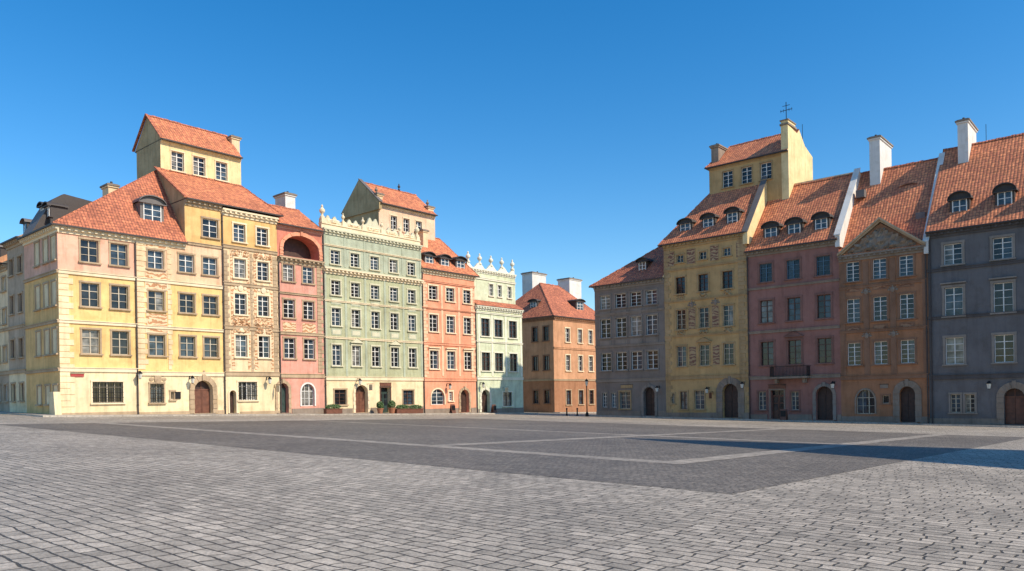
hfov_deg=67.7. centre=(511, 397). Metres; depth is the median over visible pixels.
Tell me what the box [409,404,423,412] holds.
potted plant
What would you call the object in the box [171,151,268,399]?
windows
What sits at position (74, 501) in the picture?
ground
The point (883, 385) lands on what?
shop sign
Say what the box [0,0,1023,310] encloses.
sky
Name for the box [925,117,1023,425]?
grey blue townhouse
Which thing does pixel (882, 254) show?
brown gabled townhouse
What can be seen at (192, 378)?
wall lantern
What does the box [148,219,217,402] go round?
windows
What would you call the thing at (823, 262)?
windows
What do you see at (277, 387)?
hanging sign
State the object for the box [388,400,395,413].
potted plant
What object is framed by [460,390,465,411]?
door
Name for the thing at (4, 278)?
windows
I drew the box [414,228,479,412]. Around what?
coral townhouse
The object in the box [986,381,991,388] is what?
wall lantern
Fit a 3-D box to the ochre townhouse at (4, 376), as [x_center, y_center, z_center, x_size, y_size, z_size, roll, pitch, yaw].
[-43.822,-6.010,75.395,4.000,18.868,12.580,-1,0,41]
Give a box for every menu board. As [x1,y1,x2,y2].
[449,404,455,412]
[491,404,496,412]
[780,409,787,419]
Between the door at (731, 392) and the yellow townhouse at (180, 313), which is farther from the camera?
the door at (731, 392)
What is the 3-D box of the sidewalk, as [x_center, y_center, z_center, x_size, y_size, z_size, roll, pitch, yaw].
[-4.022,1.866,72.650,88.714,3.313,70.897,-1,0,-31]
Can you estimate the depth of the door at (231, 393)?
73.13 m
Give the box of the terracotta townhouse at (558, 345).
[515,271,596,412]
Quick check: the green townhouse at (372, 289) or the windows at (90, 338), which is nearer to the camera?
the windows at (90, 338)
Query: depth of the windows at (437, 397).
94.82 m
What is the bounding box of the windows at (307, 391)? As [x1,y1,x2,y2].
[283,264,313,405]
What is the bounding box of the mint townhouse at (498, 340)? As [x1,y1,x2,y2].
[466,251,523,412]
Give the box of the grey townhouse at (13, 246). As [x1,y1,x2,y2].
[0,218,32,412]
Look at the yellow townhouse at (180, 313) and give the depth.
69.41 m
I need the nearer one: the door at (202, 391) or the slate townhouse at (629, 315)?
the door at (202, 391)
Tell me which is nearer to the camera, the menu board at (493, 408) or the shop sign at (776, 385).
the shop sign at (776, 385)
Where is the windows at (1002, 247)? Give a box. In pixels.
[944,236,1013,411]
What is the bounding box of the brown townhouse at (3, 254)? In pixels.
[0,245,6,262]
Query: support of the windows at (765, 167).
in the golden townhouse at (705, 241)
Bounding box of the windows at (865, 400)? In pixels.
[846,255,914,413]
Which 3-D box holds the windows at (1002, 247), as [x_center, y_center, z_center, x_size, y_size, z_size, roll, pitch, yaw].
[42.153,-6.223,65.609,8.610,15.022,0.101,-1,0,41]
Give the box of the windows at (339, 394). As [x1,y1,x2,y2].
[331,216,420,404]
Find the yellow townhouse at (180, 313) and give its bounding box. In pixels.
[136,199,224,413]
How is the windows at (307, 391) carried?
in the pink townhouse at (300, 265)
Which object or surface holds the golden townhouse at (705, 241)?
on the ground
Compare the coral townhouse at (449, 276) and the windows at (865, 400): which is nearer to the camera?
the windows at (865, 400)
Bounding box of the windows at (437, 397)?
[429,286,470,404]
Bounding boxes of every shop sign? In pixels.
[380,382,390,385]
[621,384,632,387]
[768,384,785,387]
[879,384,887,387]
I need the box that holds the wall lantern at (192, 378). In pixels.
[189,375,194,383]
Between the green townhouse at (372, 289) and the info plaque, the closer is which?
the info plaque
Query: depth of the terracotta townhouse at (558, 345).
118.45 m
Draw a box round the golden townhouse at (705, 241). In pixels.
[657,104,812,418]
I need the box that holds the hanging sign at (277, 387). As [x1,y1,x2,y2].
[274,384,280,391]
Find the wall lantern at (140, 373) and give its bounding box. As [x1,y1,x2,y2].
[138,371,142,378]
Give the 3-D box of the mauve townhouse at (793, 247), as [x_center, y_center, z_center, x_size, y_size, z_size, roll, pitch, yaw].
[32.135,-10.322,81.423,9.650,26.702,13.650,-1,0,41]
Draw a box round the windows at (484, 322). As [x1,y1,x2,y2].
[481,284,515,405]
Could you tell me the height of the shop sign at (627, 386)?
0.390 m
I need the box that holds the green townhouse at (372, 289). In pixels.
[318,178,437,412]
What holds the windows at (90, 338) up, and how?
in the corner townhouse at (80, 274)
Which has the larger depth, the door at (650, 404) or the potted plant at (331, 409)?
the door at (650, 404)
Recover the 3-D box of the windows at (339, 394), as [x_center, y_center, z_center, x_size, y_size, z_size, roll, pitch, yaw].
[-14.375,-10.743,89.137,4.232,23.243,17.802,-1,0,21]
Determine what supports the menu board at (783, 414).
on the sidewalk
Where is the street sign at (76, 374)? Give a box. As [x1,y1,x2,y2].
[70,373,84,376]
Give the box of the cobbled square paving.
[0,418,1023,493]
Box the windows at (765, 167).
[672,162,770,408]
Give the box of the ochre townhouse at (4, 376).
[0,248,9,411]
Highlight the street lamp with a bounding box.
[585,378,588,415]
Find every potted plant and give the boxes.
[324,404,342,413]
[376,401,383,413]
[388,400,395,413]
[395,405,410,413]
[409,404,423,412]
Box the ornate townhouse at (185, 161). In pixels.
[132,113,283,413]
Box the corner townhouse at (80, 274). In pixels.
[16,170,187,414]
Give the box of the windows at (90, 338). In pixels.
[81,239,127,402]
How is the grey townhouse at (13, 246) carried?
on the ground
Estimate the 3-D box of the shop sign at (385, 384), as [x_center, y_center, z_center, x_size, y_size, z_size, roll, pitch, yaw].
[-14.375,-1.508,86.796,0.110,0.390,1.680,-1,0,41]
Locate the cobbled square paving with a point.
(734, 475)
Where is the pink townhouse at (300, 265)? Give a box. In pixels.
[269,191,324,413]
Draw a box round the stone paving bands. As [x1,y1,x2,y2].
[102,420,948,463]
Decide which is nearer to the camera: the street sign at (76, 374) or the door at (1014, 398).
the street sign at (76, 374)
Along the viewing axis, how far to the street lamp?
89.19 m
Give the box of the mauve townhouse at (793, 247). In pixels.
[744,168,860,420]
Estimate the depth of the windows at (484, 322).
102.14 m
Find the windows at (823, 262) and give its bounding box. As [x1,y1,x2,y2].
[759,255,831,409]
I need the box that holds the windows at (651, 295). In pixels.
[601,290,657,408]
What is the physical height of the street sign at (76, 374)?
0.260 m
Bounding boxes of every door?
[194,381,209,412]
[230,391,233,412]
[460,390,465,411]
[482,391,486,411]
[646,387,654,415]
[724,384,737,417]
[901,387,915,421]
[1005,388,1023,424]
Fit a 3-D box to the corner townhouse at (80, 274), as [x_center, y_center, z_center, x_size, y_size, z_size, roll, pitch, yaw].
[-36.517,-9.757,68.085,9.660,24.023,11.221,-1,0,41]
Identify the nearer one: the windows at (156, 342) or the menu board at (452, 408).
the windows at (156, 342)
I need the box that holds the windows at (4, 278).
[4,278,6,396]
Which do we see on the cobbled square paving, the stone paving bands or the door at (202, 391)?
the stone paving bands
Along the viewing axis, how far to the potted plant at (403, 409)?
86.60 m
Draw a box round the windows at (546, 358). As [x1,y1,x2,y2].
[533,326,592,404]
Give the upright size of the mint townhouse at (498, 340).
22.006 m
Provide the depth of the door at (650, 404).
88.68 m
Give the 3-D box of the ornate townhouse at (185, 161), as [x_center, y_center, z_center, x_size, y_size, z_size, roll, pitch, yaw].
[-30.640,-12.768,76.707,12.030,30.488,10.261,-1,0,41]
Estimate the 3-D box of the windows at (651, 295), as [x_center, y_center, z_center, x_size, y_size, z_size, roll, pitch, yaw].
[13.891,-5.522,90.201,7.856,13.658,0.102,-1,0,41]
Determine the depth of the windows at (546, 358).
117.83 m
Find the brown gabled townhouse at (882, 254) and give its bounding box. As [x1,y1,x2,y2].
[837,134,944,423]
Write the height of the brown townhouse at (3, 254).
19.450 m
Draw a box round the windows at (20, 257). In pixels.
[12,257,22,400]
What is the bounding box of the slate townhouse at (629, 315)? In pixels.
[589,247,665,416]
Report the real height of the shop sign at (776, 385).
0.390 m
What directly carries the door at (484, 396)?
in the mint townhouse at (498, 340)
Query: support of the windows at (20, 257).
in the grey townhouse at (13, 246)
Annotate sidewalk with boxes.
[0,411,1023,427]
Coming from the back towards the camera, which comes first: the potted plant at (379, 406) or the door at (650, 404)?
the door at (650, 404)
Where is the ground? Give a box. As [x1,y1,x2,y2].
[0,412,1023,570]
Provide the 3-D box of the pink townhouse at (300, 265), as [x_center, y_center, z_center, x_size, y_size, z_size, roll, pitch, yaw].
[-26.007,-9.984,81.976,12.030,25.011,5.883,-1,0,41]
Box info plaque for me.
[175,392,180,398]
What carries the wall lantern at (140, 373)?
attached to the corner townhouse at (80, 274)
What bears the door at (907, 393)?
in the brown gabled townhouse at (882, 254)

